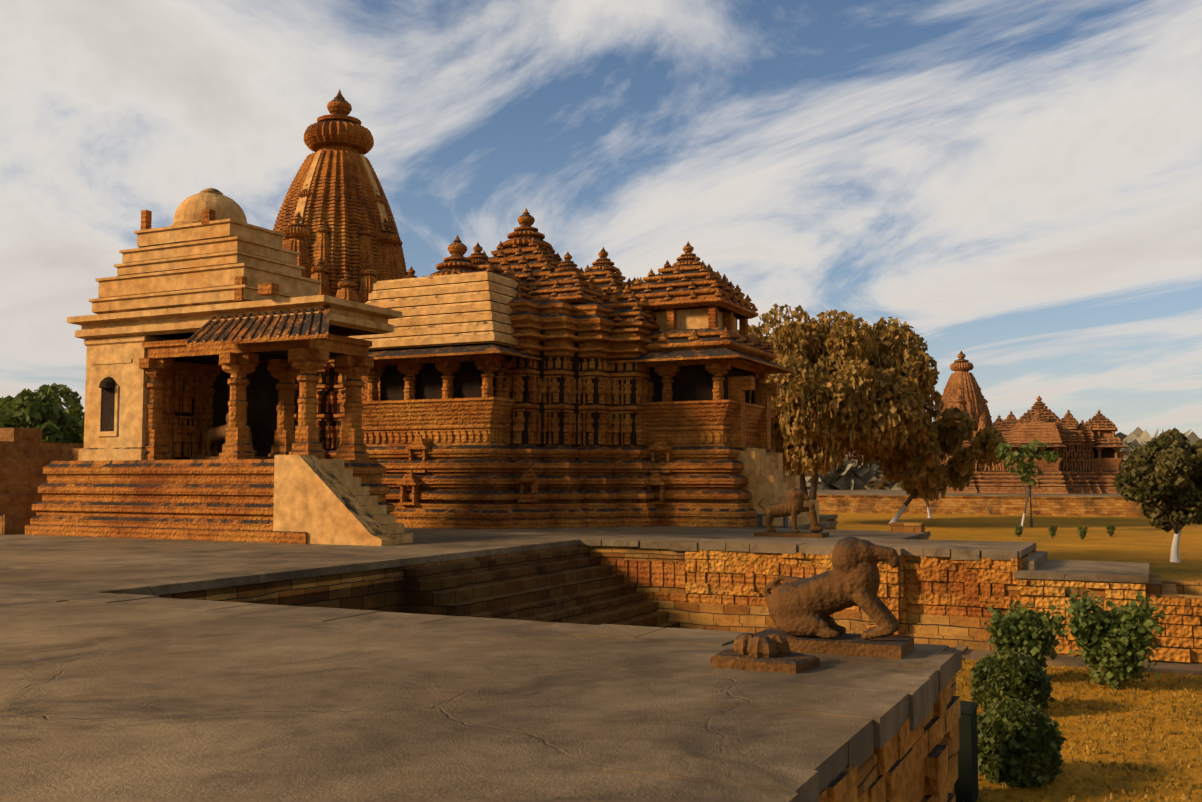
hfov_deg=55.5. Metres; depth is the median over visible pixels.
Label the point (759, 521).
platform bench
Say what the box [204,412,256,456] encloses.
sardula lion statue shrine
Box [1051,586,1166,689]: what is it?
hibiscus shrub
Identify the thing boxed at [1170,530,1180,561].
whitewashed tree trunk
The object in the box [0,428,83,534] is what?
mahadeva shrine ruined plinth
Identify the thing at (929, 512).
tree trunk whitewash
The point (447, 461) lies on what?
jagadambi temple carved stone
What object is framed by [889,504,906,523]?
whitewashed leaning trunk
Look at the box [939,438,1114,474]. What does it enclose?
chitragupta temple interior
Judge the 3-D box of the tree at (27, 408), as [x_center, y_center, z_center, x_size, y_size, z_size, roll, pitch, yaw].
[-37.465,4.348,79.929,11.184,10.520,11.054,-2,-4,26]
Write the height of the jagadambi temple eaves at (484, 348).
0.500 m
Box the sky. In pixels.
[0,0,1201,438]
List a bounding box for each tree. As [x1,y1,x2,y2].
[0,388,83,443]
[737,303,944,499]
[877,406,1005,505]
[900,461,948,506]
[994,439,1058,512]
[1112,427,1201,533]
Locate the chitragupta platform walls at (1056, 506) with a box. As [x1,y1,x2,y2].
[808,495,1145,516]
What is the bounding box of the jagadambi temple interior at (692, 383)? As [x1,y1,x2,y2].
[294,330,749,459]
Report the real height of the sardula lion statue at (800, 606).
1.040 m
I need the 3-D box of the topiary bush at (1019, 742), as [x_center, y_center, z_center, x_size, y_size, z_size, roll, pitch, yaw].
[5.788,4.739,15.944,1.347,1.171,1.357,-2,-4,26]
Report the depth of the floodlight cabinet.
14.64 m
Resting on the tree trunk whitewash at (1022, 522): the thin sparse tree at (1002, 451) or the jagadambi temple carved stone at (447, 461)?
the thin sparse tree at (1002, 451)
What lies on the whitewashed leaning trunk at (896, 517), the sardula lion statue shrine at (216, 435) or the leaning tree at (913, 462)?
the leaning tree at (913, 462)
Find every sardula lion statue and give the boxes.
[757,488,822,532]
[762,536,899,639]
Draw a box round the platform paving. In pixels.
[0,514,1149,801]
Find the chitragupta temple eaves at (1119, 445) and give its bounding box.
[1011,443,1127,447]
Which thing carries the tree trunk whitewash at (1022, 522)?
on the lawn
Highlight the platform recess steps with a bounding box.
[156,548,679,627]
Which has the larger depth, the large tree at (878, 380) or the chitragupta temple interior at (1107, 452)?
the chitragupta temple interior at (1107, 452)
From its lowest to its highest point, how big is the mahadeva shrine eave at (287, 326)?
1.200 m
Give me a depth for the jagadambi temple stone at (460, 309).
42.32 m
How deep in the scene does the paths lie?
25.55 m
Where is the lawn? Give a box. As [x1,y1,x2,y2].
[819,512,1201,801]
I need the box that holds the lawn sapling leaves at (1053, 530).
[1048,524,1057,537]
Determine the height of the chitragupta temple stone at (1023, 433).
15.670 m
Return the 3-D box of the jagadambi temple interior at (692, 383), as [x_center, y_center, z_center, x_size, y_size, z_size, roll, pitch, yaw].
[-5.534,1.355,49.940,23.804,7.100,14.100,-2,-4,26]
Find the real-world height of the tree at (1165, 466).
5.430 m
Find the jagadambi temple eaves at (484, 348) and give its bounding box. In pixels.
[327,343,794,373]
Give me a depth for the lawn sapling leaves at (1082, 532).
76.35 m
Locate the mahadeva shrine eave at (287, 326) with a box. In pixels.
[185,305,329,346]
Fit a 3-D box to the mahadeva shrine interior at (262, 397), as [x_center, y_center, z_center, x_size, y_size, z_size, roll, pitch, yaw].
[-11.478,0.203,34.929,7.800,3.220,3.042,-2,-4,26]
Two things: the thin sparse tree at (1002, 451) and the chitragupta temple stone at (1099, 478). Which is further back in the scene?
the chitragupta temple stone at (1099, 478)
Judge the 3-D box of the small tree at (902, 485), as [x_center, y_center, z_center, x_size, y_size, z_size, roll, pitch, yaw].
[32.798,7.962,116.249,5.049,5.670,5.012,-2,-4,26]
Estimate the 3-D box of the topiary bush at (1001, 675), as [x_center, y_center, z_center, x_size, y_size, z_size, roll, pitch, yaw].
[7.397,5.063,20.609,1.468,1.132,1.453,-2,-4,26]
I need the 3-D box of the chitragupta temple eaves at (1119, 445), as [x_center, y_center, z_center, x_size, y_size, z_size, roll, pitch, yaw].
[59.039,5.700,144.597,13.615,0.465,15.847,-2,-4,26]
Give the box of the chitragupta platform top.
[807,490,1123,496]
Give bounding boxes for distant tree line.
[783,419,1199,489]
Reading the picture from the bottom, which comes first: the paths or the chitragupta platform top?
the paths
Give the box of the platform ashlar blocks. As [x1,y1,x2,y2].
[685,549,1201,801]
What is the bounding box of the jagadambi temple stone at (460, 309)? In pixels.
[293,150,818,525]
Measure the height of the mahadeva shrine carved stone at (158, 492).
10.100 m
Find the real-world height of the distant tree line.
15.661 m
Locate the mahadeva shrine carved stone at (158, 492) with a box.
[25,209,395,543]
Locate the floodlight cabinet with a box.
[954,701,978,801]
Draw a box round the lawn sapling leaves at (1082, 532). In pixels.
[1077,526,1087,539]
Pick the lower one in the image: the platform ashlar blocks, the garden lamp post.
the platform ashlar blocks
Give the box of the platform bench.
[755,514,787,527]
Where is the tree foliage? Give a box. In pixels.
[0,383,84,433]
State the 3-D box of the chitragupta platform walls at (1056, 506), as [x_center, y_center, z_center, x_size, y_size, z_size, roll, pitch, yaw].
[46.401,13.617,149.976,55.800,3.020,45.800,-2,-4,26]
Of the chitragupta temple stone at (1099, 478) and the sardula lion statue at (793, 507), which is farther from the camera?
the chitragupta temple stone at (1099, 478)
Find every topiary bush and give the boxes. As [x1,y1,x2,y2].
[969,650,1054,711]
[977,698,1067,788]
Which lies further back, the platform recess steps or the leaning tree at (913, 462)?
the leaning tree at (913, 462)
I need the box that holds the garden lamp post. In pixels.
[1030,485,1032,526]
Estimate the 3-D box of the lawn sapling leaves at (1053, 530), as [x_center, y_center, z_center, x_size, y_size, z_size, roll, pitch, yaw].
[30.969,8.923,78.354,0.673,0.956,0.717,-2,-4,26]
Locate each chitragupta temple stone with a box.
[934,350,1126,493]
[942,372,1111,443]
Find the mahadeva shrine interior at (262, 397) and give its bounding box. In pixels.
[99,350,351,459]
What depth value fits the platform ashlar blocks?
26.25 m
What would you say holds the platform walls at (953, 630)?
on the lawn
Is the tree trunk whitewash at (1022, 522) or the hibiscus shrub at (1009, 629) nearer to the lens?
the hibiscus shrub at (1009, 629)
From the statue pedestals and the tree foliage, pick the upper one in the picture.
the tree foliage
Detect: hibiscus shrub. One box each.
[984,599,1067,673]
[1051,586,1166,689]
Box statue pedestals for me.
[190,456,913,673]
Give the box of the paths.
[956,645,1201,674]
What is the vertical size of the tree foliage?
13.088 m
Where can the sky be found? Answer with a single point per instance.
(1016, 184)
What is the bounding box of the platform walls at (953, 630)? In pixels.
[155,518,1201,798]
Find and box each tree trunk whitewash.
[927,507,931,517]
[1021,513,1024,526]
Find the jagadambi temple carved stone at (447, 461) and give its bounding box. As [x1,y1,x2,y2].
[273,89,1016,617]
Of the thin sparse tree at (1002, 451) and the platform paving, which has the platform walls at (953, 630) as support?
the platform paving
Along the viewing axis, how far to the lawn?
22.65 m

